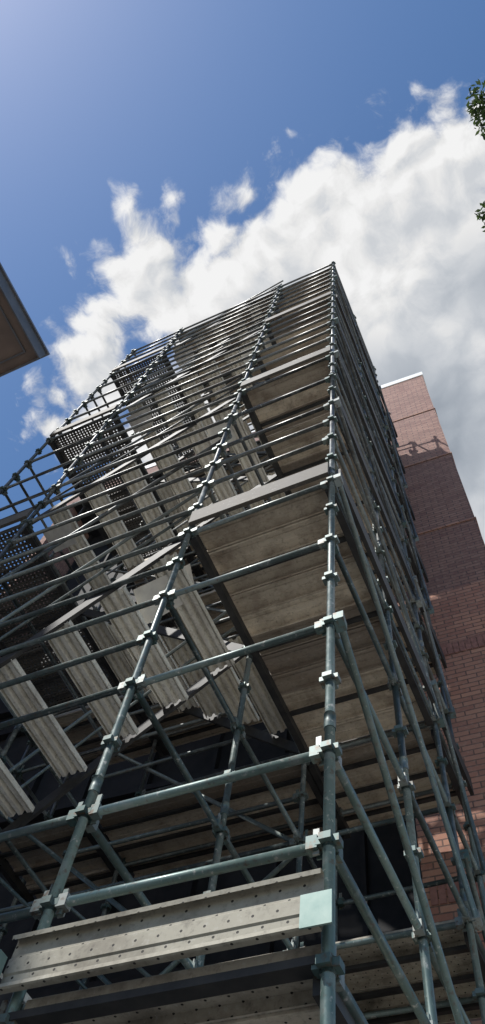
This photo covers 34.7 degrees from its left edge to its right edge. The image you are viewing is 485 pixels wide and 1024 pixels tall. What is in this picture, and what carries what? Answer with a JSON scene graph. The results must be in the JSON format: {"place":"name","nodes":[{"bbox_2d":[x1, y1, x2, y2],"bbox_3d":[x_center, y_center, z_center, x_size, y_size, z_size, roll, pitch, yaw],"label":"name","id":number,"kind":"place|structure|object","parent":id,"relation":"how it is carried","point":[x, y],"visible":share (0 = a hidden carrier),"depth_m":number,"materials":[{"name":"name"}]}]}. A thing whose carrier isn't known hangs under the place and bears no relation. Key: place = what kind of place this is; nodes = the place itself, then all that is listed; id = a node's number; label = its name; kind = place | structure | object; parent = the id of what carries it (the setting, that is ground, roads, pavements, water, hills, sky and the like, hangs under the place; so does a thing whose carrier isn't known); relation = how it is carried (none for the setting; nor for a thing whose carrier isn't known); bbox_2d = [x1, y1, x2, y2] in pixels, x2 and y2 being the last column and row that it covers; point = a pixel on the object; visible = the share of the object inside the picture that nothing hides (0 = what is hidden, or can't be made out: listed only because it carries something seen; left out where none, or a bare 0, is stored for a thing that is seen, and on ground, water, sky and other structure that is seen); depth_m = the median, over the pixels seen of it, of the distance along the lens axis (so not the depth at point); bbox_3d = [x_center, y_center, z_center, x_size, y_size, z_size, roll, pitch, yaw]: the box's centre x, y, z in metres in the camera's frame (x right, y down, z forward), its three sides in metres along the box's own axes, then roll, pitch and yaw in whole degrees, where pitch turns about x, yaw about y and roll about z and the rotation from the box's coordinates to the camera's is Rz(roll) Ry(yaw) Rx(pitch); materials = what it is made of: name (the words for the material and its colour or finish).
{"place":"outdoors","nodes":[
{"label":"outdoors","id":0,"kind":"place"},
{"bbox_2d":[0,261,484,1023],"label":"scaffold stair tower","id":1,"kind":"structure","parent":0,"point":[286,539],"depth_m":6.70,"materials":[{"name":"grey metal"}]},
{"bbox_2d":[0,0,484,593],"label":"sky","id":2,"kind":"structure","parent":0,"point":[165,165],"materials":[{"name":"blue"}]},
{"label":"ground","id":3,"kind":"structure","parent":0,"visible":0},
{"bbox_2d":[0,376,484,1023],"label":"walls","id":4,"kind":"structure","parent":3,"relation":"on","point":[450,544],"depth_m":11.38,"materials":[{"name":"red brick"}]},
{"bbox_2d":[0,440,422,998],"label":"recessed glazing","id":5,"kind":"structure","parent":4,"relation":"attached to","point":[365,866],"depth_m":9.85,"materials":[{"name":"black glass"}]},
{"bbox_2d":[109,372,425,481],"bbox_3d":[2.452,3.880,24.152,10.450,0.260,14.050,-17,-68,14],"label":"coping","id":6,"kind":"object","parent":4,"relation":"on","point":[382,387],"visible":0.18,"depth_m":20.42,"materials":[{"name":"white stone"}]},
{"bbox_2d":[429,634,484,905],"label":"soldier course","id":7,"kind":"object","parent":4,"relation":"attached to","point":[442,895],"visible":0.39,"depth_m":6.97,"materials":[{"name":"brick"}]},
{"bbox_2d":[465,79,484,231],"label":"broadleaf tree","id":8,"kind":"object","parent":3,"relation":"on","point":[479,110],"visible":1,"depth_m":7.83,"materials":[{"name":"green plant"}]},
{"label":"walls","id":9,"kind":"object","parent":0,"visible":0},
{"bbox_2d":[0,290,37,373],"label":"eave soffit","id":10,"kind":"structure","parent":9,"relation":"on","point":[10,346],"depth_m":20.84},
{"bbox_2d":[0,270,45,375],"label":"fascia","id":11,"kind":"structure","parent":10,"relation":"attached to","point":[21,318],"depth_m":20.70,"materials":[{"name":"grey metal"}]},
{"bbox_2d":[0,263,49,376],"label":"roof edge","id":12,"kind":"object","parent":11,"relation":"on","point":[24,310],"visible":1,"depth_m":20.93,"materials":[{"name":"metal"}]}
]}

